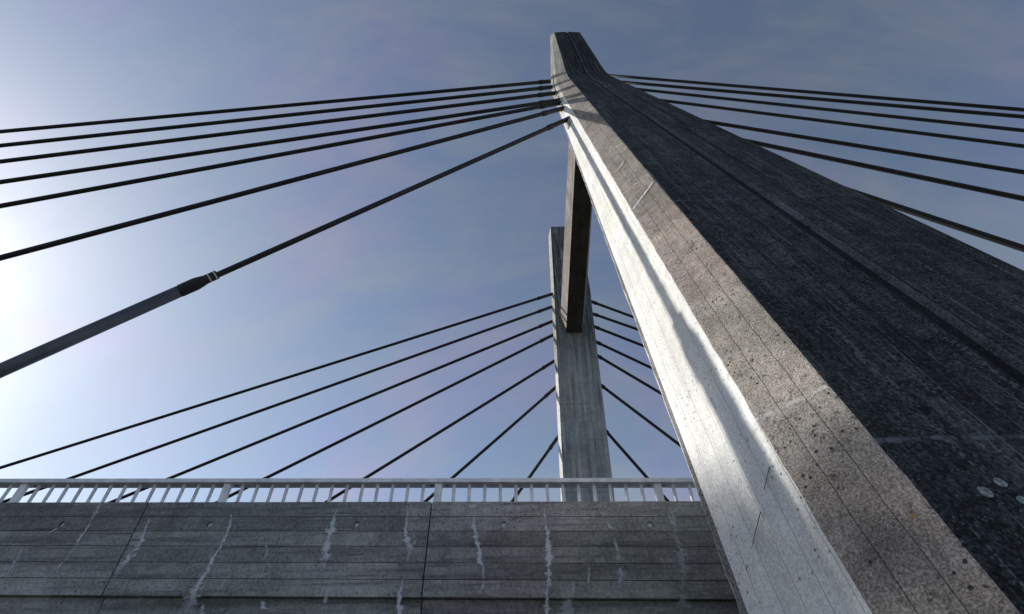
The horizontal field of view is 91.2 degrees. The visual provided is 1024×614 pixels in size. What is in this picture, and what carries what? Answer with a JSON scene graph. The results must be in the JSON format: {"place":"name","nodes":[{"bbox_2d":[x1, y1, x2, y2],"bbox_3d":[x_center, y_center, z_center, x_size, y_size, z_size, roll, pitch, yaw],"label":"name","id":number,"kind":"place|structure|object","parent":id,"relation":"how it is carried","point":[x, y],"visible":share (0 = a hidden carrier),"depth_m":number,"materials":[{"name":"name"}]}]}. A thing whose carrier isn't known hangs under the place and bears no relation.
{"place":"outdoors","nodes":[
{"label":"outdoors","id":0,"kind":"place"},
{"bbox_2d":[0,0,1023,502],"label":"sky","id":1,"kind":"structure","parent":0,"point":[472,241],"materials":[{"name":"blue"}]},
{"label":"ground","id":2,"kind":"structure","parent":0,"visible":0},
{"bbox_2d":[0,501,739,613],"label":"parapet wall","id":3,"kind":"structure","parent":2,"relation":"on","point":[600,557],"depth_m":3.75,"materials":[{"name":"concrete"}]},
{"bbox_2d":[0,478,695,501],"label":"bridge railing","id":4,"kind":"object","parent":3,"relation":"on","point":[226,485],"visible":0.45,"depth_m":4.59,"materials":[{"name":"metal"}]},
{"bbox_2d":[549,32,1023,613],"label":"bridge pylon","id":5,"kind":"object","parent":2,"relation":"on","point":[837,370],"visible":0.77,"depth_m":2.80,"materials":[{"name":"concrete"}]},
{"bbox_2d":[0,79,550,133],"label":"stay cable","id":6,"kind":"object","parent":5,"relation":"attached to","point":[540,82],"visible":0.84,"depth_m":17.55,"materials":[{"name":"black metal"}]},
{"bbox_2d":[0,85,552,147],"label":"stay cable","id":7,"kind":"object","parent":5,"relation":"attached to","point":[152,129],"visible":0.86,"depth_m":15.83,"materials":[{"name":"black metal"}]},
{"bbox_2d":[0,292,552,468],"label":"stay cable","id":8,"kind":"object","parent":5,"relation":"attached to","point":[255,387],"visible":0.99,"depth_m":23.18,"materials":[{"name":"black metal"}]},
{"bbox_2d":[2,305,551,501],"bbox_3d":[-19.498,7.478,20.908,43.664,16.874,0.180,-4,-44,4],"label":"stay cable","id":9,"kind":"object","parent":5,"relation":"attached to","point":[286,401],"visible":0.91,"depth_m":22.73,"materials":[{"name":"black metal"}]},
{"bbox_2d":[0,91,556,163],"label":"stay cable","id":10,"kind":"object","parent":5,"relation":"attached to","point":[164,141],"visible":0.94,"depth_m":14.29,"materials":[{"name":"black metal"}]},
{"bbox_2d":[0,98,560,183],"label":"stay cable","id":11,"kind":"object","parent":5,"relation":"attached to","point":[162,158],"visible":0.87,"depth_m":12.78,"materials":[{"name":"black metal"}]},
{"bbox_2d":[0,101,561,208],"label":"stay cable","id":12,"kind":"object","parent":5,"relation":"attached to","point":[186,171],"visible":0.94,"depth_m":11.86,"materials":[{"name":"black metal"}]},
{"bbox_2d":[0,106,563,260],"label":"stay cable","id":13,"kind":"object","parent":5,"relation":"attached to","point":[35,248],"visible":0.95,"depth_m":10.28,"materials":[{"name":"black metal"}]},
{"bbox_2d":[0,116,569,377],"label":"stay cable","id":14,"kind":"object","parent":5,"relation":"attached to","point":[54,346],"visible":0.98,"depth_m":7.46,"materials":[{"name":"metal"}]},
{"bbox_2d":[108,320,552,501],"bbox_3d":[-15.818,7.712,20.622,36.307,16.103,0.180,-4,-44,4],"label":"stay cable","id":15,"kind":"object","parent":5,"relation":"attached to","point":[341,407],"visible":0.82,"depth_m":22.49,"materials":[{"name":"black metal"}]},
{"bbox_2d":[215,333,552,501],"bbox_3d":[-12.017,7.914,20.348,28.708,15.392,0.180,-5,-44,4],"label":"stay cable","id":16,"kind":"object","parent":5,"relation":"attached to","point":[393,414],"visible":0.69,"depth_m":22.30,"materials":[{"name":"black metal"}]},
{"bbox_2d":[324,359,554,501],"bbox_3d":[-8.462,8.393,19.936,21.594,14.092,0.180,-5,-44,5],"label":"stay cable","id":17,"kind":"object","parent":5,"relation":"attached to","point":[545,366],"visible":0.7,"depth_m":22.02,"materials":[{"name":"black metal"}]},
{"bbox_2d":[423,385,555,501],"bbox_3d":[-4.850,8.844,19.538,14.352,12.846,0.180,-5,-44,5],"label":"stay cable","id":18,"kind":"object","parent":5,"relation":"attached to","point":[497,438],"visible":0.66,"depth_m":21.78,"materials":[{"name":"black metal"}]},
{"bbox_2d":[510,435,557,501],"bbox_3d":[-1.708,9.728,18.930,8.016,10.681,0.180,-5,-44,5],"label":"stay cable","id":19,"kind":"object","parent":5,"relation":"attached to","point":[552,444],"visible":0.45,"depth_m":21.41,"materials":[{"name":"black metal"}]},
{"bbox_2d":[591,300,633,318],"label":"stay cable","id":20,"kind":"object","parent":5,"relation":"attached to","point":[612,309],"visible":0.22,"depth_m":24.93,"materials":[{"name":"black metal"}]},
{"bbox_2d":[593,312,637,330],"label":"stay cable","id":21,"kind":"object","parent":5,"relation":"attached to","point":[614,321],"visible":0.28,"depth_m":24.61,"materials":[{"name":"black metal"}]},
{"bbox_2d":[594,325,643,346],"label":"stay cable","id":22,"kind":"object","parent":5,"relation":"attached to","point":[618,336],"visible":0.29,"depth_m":24.20,"materials":[{"name":"black metal"}]},
{"bbox_2d":[596,340,651,369],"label":"stay cable","id":23,"kind":"object","parent":5,"relation":"attached to","point":[599,343],"visible":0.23,"depth_m":23.68,"materials":[{"name":"black metal"}]},
{"bbox_2d":[598,354,661,394],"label":"stay cable","id":24,"kind":"object","parent":5,"relation":"attached to","point":[600,357],"visible":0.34,"depth_m":23.14,"materials":[{"name":"black metal"}]},
{"bbox_2d":[607,430,668,500],"bbox_3d":[7.573,9.234,18.791,7.564,11.104,0.180,2,-44,-3],"label":"stay cable","id":25,"kind":"object","parent":5,"relation":"attached to","point":[634,463],"visible":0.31,"depth_m":21.26,"materials":[{"name":"black metal"}]},
{"bbox_2d":[601,384,680,447],"bbox_3d":[10.376,8.256,19.192,13.291,13.059,0.180,2,-44,-3],"label":"stay cable","id":26,"kind":"object","parent":5,"relation":"attached to","point":[641,416],"visible":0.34,"depth_m":22.09,"materials":[{"name":"black metal"}]},
{"bbox_2d":[609,74,1023,111],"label":"stay cable","id":27,"kind":"object","parent":5,"relation":"attached to","point":[1008,108],"visible":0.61,"depth_m":16.48,"materials":[{"name":"black metal"}]},
{"bbox_2d":[621,80,1023,118],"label":"stay cable","id":28,"kind":"object","parent":5,"relation":"attached to","point":[986,113],"visible":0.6,"depth_m":15.11,"materials":[{"name":"black metal"}]},
{"bbox_2d":[638,88,1023,132],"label":"stay cable","id":29,"kind":"object","parent":5,"relation":"attached to","point":[995,127],"visible":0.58,"depth_m":13.71,"materials":[{"name":"black metal"}]},
{"bbox_2d":[661,99,1023,147],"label":"stay cable","id":30,"kind":"object","parent":5,"relation":"attached to","point":[994,142],"visible":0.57,"depth_m":12.15,"materials":[{"name":"black metal"}]},
{"bbox_2d":[704,119,1023,174],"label":"stay cable","id":31,"kind":"object","parent":5,"relation":"attached to","point":[919,155],"visible":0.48,"depth_m":10.15,"materials":[{"name":"black metal"}]},
{"bbox_2d":[744,138,1023,201],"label":"stay cable","id":32,"kind":"object","parent":5,"relation":"attached to","point":[906,174],"visible":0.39,"depth_m":8.90,"materials":[{"name":"black metal"}]},
{"bbox_2d":[845,186,1023,251],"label":"stay cable","id":33,"kind":"object","parent":5,"relation":"attached to","point":[961,228],"visible":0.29,"depth_m":7.41,"materials":[{"name":"black metal"}]}
]}

